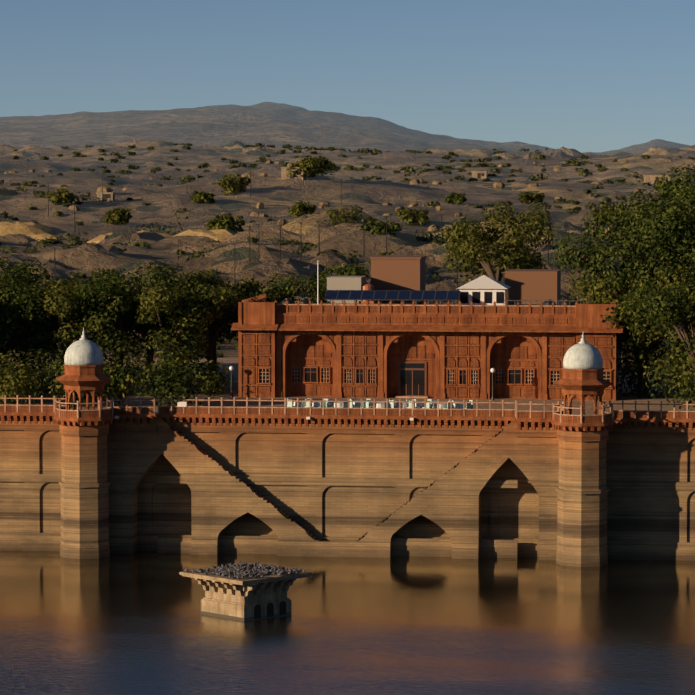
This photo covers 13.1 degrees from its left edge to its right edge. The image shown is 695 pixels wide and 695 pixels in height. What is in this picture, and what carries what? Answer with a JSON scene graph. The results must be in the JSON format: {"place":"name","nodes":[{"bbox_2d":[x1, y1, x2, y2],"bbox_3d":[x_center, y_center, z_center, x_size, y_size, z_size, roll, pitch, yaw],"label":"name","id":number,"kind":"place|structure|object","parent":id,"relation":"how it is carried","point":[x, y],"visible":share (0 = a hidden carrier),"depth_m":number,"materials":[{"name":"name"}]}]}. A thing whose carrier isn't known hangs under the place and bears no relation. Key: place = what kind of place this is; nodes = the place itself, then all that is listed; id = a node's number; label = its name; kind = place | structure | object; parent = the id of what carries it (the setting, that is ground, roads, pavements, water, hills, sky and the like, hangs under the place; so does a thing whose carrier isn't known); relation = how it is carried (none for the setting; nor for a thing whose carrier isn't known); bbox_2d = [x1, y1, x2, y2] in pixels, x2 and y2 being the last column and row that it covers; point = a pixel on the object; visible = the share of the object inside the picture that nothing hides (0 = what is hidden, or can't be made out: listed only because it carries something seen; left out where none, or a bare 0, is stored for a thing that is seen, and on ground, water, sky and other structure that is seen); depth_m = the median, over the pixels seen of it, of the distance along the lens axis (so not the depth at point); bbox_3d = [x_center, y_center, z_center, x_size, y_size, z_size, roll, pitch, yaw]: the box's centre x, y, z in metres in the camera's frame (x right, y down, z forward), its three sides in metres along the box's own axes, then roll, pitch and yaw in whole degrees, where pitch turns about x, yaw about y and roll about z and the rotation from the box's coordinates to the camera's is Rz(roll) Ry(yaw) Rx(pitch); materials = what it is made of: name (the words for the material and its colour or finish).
{"place":"outdoors","nodes":[
{"label":"outdoors","id":0,"kind":"place"},
{"bbox_2d":[0,550,694,694],"bbox_3d":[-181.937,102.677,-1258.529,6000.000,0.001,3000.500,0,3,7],"label":"lake water","id":1,"kind":"structure","parent":0,"point":[137,623],"depth_m":190.69,"materials":[{"name":"brown liquid"}]},
{"bbox_2d":[179,564,312,617],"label":"stone platform","id":2,"kind":"structure","parent":1,"relation":"in","point":[236,597],"depth_m":195.37,"materials":[{"name":"stone"}]},
{"bbox_2d":[183,561,305,578],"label":"pigeons","id":3,"kind":"object","parent":2,"relation":"on","point":[238,572],"visible":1,"depth_m":196.69,"materials":[{"name":"grey"}]},
{"bbox_2d":[254,601,285,618],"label":"kiosk openings","id":4,"kind":"object","parent":2,"relation":"attached to","point":[270,610],"visible":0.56,"depth_m":195.62,"materials":[{"name":"black"}]},
{"bbox_2d":[201,611,291,620],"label":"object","id":5,"kind":"object","parent":1,"relation":"in","point":[234,617],"visible":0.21,"depth_m":195.55,"materials":[{"name":"beige stone"}]},
{"bbox_2d":[0,102,694,359],"bbox_3d":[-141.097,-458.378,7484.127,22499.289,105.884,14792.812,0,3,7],"label":"terrain","id":6,"kind":"structure","parent":0,"point":[206,132],"depth_m":1030.47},
{"bbox_2d":[0,186,602,242],"bbox_3d":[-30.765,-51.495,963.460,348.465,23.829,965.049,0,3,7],"label":"hillside ochre outcrops","id":7,"kind":"object","parent":6,"relation":"on","point":[35,230],"visible":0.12,"depth_m":615.23,"materials":[{"name":"brown stone"}]},
{"bbox_2d":[48,169,608,268],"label":"utility poles","id":8,"kind":"object","parent":6,"relation":"on","point":[280,228],"visible":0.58,"depth_m":448.54,"materials":[{"name":"wood"}]},
{"bbox_2d":[50,244,620,367],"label":"utility poles","id":9,"kind":"object","parent":6,"relation":"on","point":[335,274],"visible":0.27,"depth_m":321.98,"materials":[{"name":"wood"}]},
{"bbox_2d":[0,415,694,566],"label":"dam wall","id":10,"kind":"structure","parent":6,"relation":"on","point":[576,499],"depth_m":226.81,"materials":[{"name":"stone"}]},
{"bbox_2d":[0,364,694,431],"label":"stone cornice rail","id":11,"kind":"object","parent":10,"relation":"on","point":[581,384],"visible":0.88,"depth_m":225.22,"materials":[{"name":"red stone"}]},
{"bbox_2d":[115,416,413,420],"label":"flood light fixtures","id":12,"kind":"object","parent":11,"relation":"attached to","point":[117,417],"visible":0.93,"depth_m":226.61,"materials":[{"name":"white paint"}]},
{"bbox_2d":[64,327,602,368],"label":"chhatri domes","id":13,"kind":"structure","parent":11,"relation":"on","point":[581,354],"depth_m":221.56,"materials":[{"name":"white stone"}]},
{"bbox_2d":[0,395,694,423],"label":"pale rail posts","id":14,"kind":"object","parent":11,"relation":"on","point":[557,405],"visible":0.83,"depth_m":226.02,"materials":[{"name":"beige stone"}]},
{"bbox_2d":[177,402,186,406],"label":"sign","id":15,"kind":"object","parent":14,"relation":"attached to","point":[181,404],"visible":0.93,"depth_m":228.01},
{"bbox_2d":[0,406,694,422],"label":"jali rail panels","id":16,"kind":"object","parent":11,"relation":"attached to","point":[380,412],"visible":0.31,"depth_m":226.06,"materials":[{"name":"red stone"}]},
{"bbox_2d":[0,141,694,358],"bbox_3d":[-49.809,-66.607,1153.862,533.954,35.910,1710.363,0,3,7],"label":"shrub","id":17,"kind":"object","parent":6,"relation":"on","point":[180,252],"visible":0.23,"depth_m":847.95,"materials":[{"name":"green plant"}]},
{"bbox_2d":[0,139,694,307],"bbox_3d":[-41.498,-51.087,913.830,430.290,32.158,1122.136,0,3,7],"label":"hillside rock mounds","id":18,"kind":"object","parent":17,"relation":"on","point":[346,239],"visible":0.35,"depth_m":458.23,"materials":[{"name":"brown stone"}]},
{"bbox_2d":[0,163,694,408],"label":"tree foliage","id":19,"kind":"object","parent":6,"relation":"on","point":[667,225],"visible":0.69,"depth_m":246.73,"materials":[{"name":"green plant"}]},
{"bbox_2d":[0,155,694,410],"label":"tree foliage","id":20,"kind":"object","parent":6,"relation":"on","point":[462,246],"visible":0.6,"depth_m":248.56,"materials":[{"name":"green plant"}]},
{"bbox_2d":[0,165,694,396],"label":"tree trunks","id":21,"kind":"object","parent":6,"relation":"on","point":[487,267],"visible":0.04,"depth_m":250.26,"materials":[{"name":"brown plant"}]},
{"bbox_2d":[4,159,692,337],"bbox_3d":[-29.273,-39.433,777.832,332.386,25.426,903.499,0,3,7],"label":"hillside boulders","id":22,"kind":"object","parent":6,"relation":"on","point":[281,222],"visible":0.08,"depth_m":738.03,"materials":[{"name":"brown stone"}]},
{"bbox_2d":[96,167,669,201],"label":"hillside huts","id":23,"kind":"object","parent":6,"relation":"on","point":[647,178],"visible":0.58,"depth_m":762.62,"materials":[{"name":"paint"}]},
{"bbox_2d":[103,171,664,200],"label":"hillside hut openings","id":24,"kind":"object","parent":23,"relation":"attached to","point":[106,196],"visible":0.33,"depth_m":762.36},
{"bbox_2d":[0,355,694,414],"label":"terrace paving","id":25,"kind":"structure","parent":0,"point":[233,362],"depth_m":242.15,"materials":[{"name":"beige stone"}]},
{"bbox_2d":[230,371,493,400],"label":"lamp posts","id":26,"kind":"object","parent":25,"relation":"on","point":[492,397],"visible":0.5,"depth_m":242.21,"materials":[{"name":"black metal"}]},
{"bbox_2d":[229,366,494,372],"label":"lamp globes","id":27,"kind":"object","parent":26,"relation":"on","point":[231,368],"visible":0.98,"depth_m":244.50,"materials":[{"name":"white glass"}]},
{"bbox_2d":[287,398,472,408],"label":"terrace chairs","id":28,"kind":"object","parent":25,"relation":"on","point":[390,405],"visible":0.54,"depth_m":229.37,"materials":[{"name":"white plastic"}]},
{"bbox_2d":[231,294,622,400],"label":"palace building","id":29,"kind":"structure","parent":25,"relation":"on","point":[261,314],"depth_m":244.30,"materials":[{"name":"red stone"}]},
{"bbox_2d":[317,263,318,303],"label":"roof mast","id":30,"kind":"object","parent":29,"relation":"on","point":[317,284],"visible":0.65,"depth_m":250.88,"materials":[{"name":"grey metal"}]},
{"bbox_2d":[327,276,365,303],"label":"grey service building","id":31,"kind":"structure","parent":29,"relation":"on","point":[345,282],"depth_m":262.76,"materials":[{"name":"grey"}]},
{"bbox_2d":[359,283,374,303],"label":"water tank","id":32,"kind":"object","parent":29,"relation":"on","point":[366,286],"visible":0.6,"depth_m":262.62,"materials":[{"name":"brown"}]},
{"bbox_2d":[324,290,459,304],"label":"solar frames","id":33,"kind":"structure","parent":29,"relation":"on","point":[441,302],"depth_m":250.93,"materials":[{"name":"grey metal"}]},
{"bbox_2d":[325,290,459,299],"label":"solar panels","id":34,"kind":"object","parent":33,"relation":"on","point":[427,295],"visible":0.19,"depth_m":251.19,"materials":[{"name":"blue glass"}]},
{"bbox_2d":[310,361,520,395],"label":"palace joinery","id":35,"kind":"object","parent":29,"relation":"in","point":[425,377],"visible":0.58,"depth_m":245.18,"materials":[{"name":"brown wood"}]},
{"bbox_2d":[243,305,610,398],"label":"carved facade panels","id":36,"kind":"object","parent":29,"relation":"attached to","point":[415,351],"visible":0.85,"depth_m":244.45,"materials":[{"name":"red stone"}]},
{"bbox_2d":[281,298,573,304],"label":"roof water tanks","id":37,"kind":"object","parent":29,"relation":"on","point":[306,301],"visible":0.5,"depth_m":253.95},
{"bbox_2d":[259,363,609,394],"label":"window","id":38,"kind":"structure","parent":29,"relation":"in","point":[406,377],"depth_m":245.16,"materials":[{"name":"brown wood"}]},
{"bbox_2d":[259,304,609,397],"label":"pale palace trim","id":39,"kind":"structure","parent":29,"relation":"attached to","point":[372,376],"depth_m":244.46,"materials":[{"name":"beige stone"}]},
{"bbox_2d":[370,256,560,304],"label":"brown service buildings","id":40,"kind":"structure","parent":29,"relation":"on","point":[397,272],"depth_m":268.32,"materials":[{"name":"brown"}]},
{"bbox_2d":[457,275,509,304],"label":"rooftop pavilion","id":41,"kind":"structure","parent":29,"relation":"on","point":[483,284],"depth_m":251.51,"materials":[{"name":"white paint"}]},
{"bbox_2d":[460,290,507,302],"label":"pavilion window","id":42,"kind":"structure","parent":41,"relation":"attached to","point":[476,297],"depth_m":251.41,"materials":[{"name":"black glass"}]},
{"bbox_2d":[504,300,580,304],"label":"roof railing","id":43,"kind":"object","parent":29,"relation":"on","point":[543,300],"visible":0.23,"depth_m":247.70,"materials":[{"name":"metal"}]},
{"bbox_2d":[0,0,694,152],"label":"sky","id":44,"kind":"structure","parent":0,"point":[582,76],"materials":[{"name":"blue"}]},
{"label":"terrace table stands","id":45,"kind":"object","parent":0,"visible":0},
{"bbox_2d":[293,401,465,408],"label":"terrace tables","id":46,"kind":"object","parent":45,"relation":"on","point":[381,405],"visible":0.56,"depth_m":229.43,"materials":[{"name":"white fabric"}]}
]}

